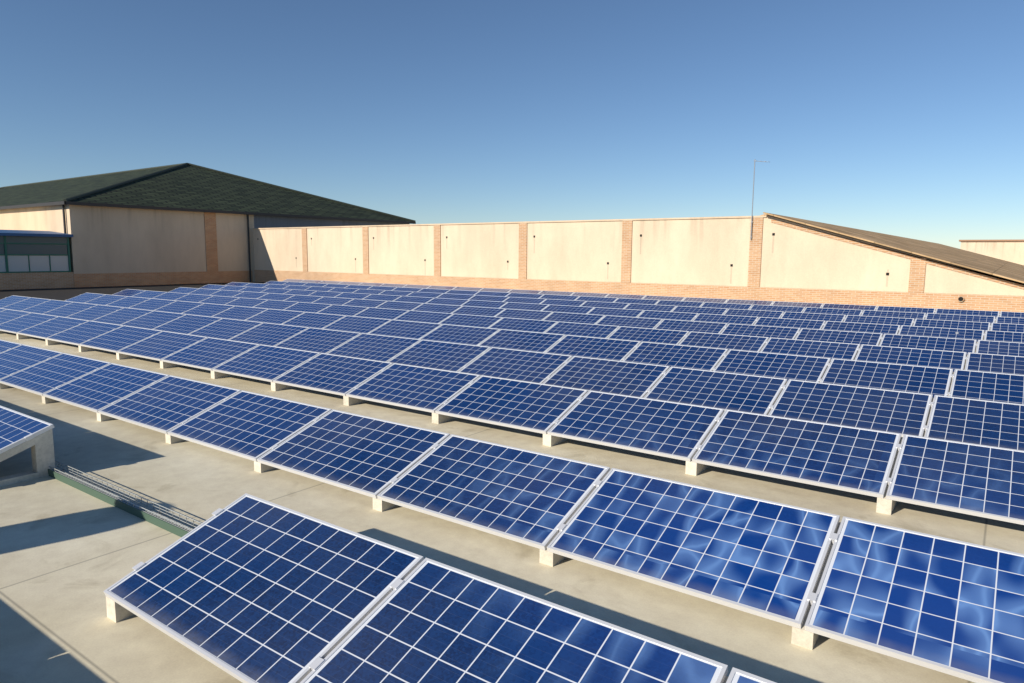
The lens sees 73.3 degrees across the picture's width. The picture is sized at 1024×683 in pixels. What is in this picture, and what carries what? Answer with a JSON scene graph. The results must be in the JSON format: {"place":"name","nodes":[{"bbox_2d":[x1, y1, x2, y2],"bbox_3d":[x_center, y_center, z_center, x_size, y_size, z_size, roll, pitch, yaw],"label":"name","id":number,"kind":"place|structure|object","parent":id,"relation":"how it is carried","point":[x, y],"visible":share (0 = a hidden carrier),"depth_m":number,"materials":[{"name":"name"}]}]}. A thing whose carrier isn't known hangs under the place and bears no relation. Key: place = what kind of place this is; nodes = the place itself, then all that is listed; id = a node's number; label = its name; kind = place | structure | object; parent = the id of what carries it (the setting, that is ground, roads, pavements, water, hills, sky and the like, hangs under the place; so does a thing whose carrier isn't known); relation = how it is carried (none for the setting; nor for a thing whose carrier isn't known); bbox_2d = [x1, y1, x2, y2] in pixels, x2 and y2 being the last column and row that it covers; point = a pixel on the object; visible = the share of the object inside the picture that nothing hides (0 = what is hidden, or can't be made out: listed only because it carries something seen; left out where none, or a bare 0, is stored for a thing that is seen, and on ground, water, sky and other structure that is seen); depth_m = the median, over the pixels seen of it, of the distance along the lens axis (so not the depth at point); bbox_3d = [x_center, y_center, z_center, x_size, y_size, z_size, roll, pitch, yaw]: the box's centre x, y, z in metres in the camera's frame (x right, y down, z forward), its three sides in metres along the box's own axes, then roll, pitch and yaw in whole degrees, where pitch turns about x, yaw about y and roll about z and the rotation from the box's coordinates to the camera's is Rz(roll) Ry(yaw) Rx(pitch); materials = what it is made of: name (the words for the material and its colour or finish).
{"place":"outdoors","nodes":[
{"label":"outdoors","id":0,"kind":"place"},
{"bbox_2d":[0,272,74,289],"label":"low wall","id":1,"kind":"structure","parent":0,"point":[13,281],"depth_m":37.45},
{"bbox_2d":[0,236,70,272],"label":"window frame","id":2,"kind":"object","parent":1,"relation":"on","point":[28,255],"visible":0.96,"depth_m":37.40,"materials":[{"name":"metal"}]},
{"bbox_2d":[0,236,67,253],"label":"gallery upper band","id":3,"kind":"object","parent":2,"relation":"in","point":[33,249],"visible":1,"depth_m":37.23,"materials":[{"name":"metal"}]},
{"bbox_2d":[0,255,68,271],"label":"window panes","id":4,"kind":"structure","parent":2,"relation":"in","point":[17,263],"depth_m":37.35,"materials":[{"name":"glass"}]},
{"bbox_2d":[0,230,72,236],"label":"canopy roof","id":5,"kind":"structure","parent":2,"relation":"on","point":[28,233],"depth_m":37.51,"materials":[{"name":"blue metal"}]},
{"bbox_2d":[0,205,407,281],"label":"building walls","id":6,"kind":"structure","parent":0,"point":[116,240],"depth_m":42.39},
{"bbox_2d":[74,212,252,287],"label":"brickwork","id":7,"kind":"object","parent":6,"relation":"attached to","point":[212,274],"visible":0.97,"depth_m":44.16,"materials":[{"name":"brown brick"}]},
{"bbox_2d":[0,165,411,221],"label":"hip roof","id":8,"kind":"structure","parent":6,"relation":"on","point":[189,186],"depth_m":50.55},
{"bbox_2d":[0,163,414,221],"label":"building ridge caps","id":9,"kind":"object","parent":8,"relation":"on","point":[122,183],"visible":0.73,"depth_m":56.78,"materials":[{"name":"grey metal"}]},
{"bbox_2d":[0,201,415,281],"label":"building fascia pipes","id":10,"kind":"structure","parent":6,"relation":"attached to","point":[63,203],"depth_m":43.52,"materials":[{"name":"metal"}]},
{"bbox_2d":[0,274,1023,682],"bbox_3d":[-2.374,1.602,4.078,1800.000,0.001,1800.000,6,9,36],"label":"ground","id":11,"kind":"structure","parent":0,"point":[68,554],"depth_m":5.14,"materials":[{"name":"beige concrete"}]},
{"bbox_2d":[48,469,188,536],"bbox_3d":[-2.981,1.378,5.524,3.800,0.068,0.034,6,9,36],"label":"cable tray side","id":12,"kind":"object","parent":11,"relation":"on","point":[162,524],"visible":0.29,"depth_m":5.68,"materials":[{"name":"silver metal"}]},
{"bbox_2d":[49,460,201,530],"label":"cable tray top rails","id":13,"kind":"object","parent":12,"relation":"attached to","point":[147,511],"visible":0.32,"depth_m":5.70,"materials":[{"name":"silver metal"}]},
{"bbox_2d":[50,463,200,531],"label":"cables","id":14,"kind":"object","parent":11,"relation":"on","point":[107,489],"visible":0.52,"depth_m":5.81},
{"bbox_2d":[0,282,265,300],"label":"dark felt strip","id":15,"kind":"object","parent":11,"relation":"on","point":[62,294],"visible":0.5,"depth_m":36.15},
{"bbox_2d":[0,307,999,682],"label":"concrete support blocks","id":16,"kind":"structure","parent":11,"relation":"on","point":[42,453],"depth_m":6.45,"materials":[{"name":"beige concrete"}]},
{"bbox_2d":[0,279,1023,682],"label":"solar panel frames","id":17,"kind":"structure","parent":16,"relation":"on","point":[372,609],"depth_m":6.07,"materials":[{"name":"silver metal"}]},
{"bbox_2d":[0,279,1023,682],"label":"solar panels","id":18,"kind":"object","parent":17,"relation":"in","point":[254,589],"visible":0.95,"depth_m":6.30,"materials":[{"name":"blue glass"}]},
{"bbox_2d":[253,215,1023,295],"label":"wall","id":19,"kind":"structure","parent":11,"relation":"on","point":[694,251],"depth_m":31.03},
{"bbox_2d":[252,215,766,228],"bbox_3d":[-3.772,-6.383,37.531,34.550,0.070,0.400,6,9,36],"label":"wall coping","id":20,"kind":"object","parent":19,"relation":"on","point":[530,222],"visible":0.86,"depth_m":33.61,"materials":[{"name":"beige concrete"}]},
{"bbox_2d":[257,233,888,274],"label":"wall vents","id":21,"kind":"object","parent":19,"relation":"in","point":[773,234],"visible":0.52,"depth_m":30.61,"materials":[{"name":"black metal"}]},
{"bbox_2d":[296,236,888,286],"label":"wall stains","id":22,"kind":"object","parent":19,"relation":"attached to","point":[608,264],"visible":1,"depth_m":30.68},
{"bbox_2d":[750,159,768,238],"bbox_3d":[9.832,-5.649,27.376,0.607,3.150,0.260,6,9,36],"label":"antenna mast","id":23,"kind":"object","parent":19,"relation":"attached to","point":[753,196],"visible":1,"depth_m":27.50,"materials":[{"name":"grey metal"}]},
{"bbox_2d":[254,217,1023,312],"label":"brickwork","id":24,"kind":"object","parent":11,"relation":"on","point":[915,295],"depth_m":28.93,"materials":[{"name":"orange brick"}]},
{"bbox_2d":[0,0,1023,248],"label":"sky","id":25,"kind":"structure","parent":0,"point":[901,118],"materials":[{"name":"blue"}]},
{"bbox_2d":[760,212,1023,282],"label":"sloped roof","id":26,"kind":"structure","parent":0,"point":[979,262],"depth_m":32.09,"materials":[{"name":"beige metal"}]},
{"bbox_2d":[907,252,986,273],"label":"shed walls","id":27,"kind":"structure","parent":0,"point":[948,263],"depth_m":89.42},
{"bbox_2d":[960,241,1023,264],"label":"background wall","id":28,"kind":"structure","parent":0,"point":[1011,251],"depth_m":92.28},
{"bbox_2d":[959,240,1023,241],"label":"wall coping","id":29,"kind":"object","parent":28,"relation":"on","point":[990,240],"visible":0.4,"depth_m":92.57,"materials":[{"name":"beige concrete"}]}
]}

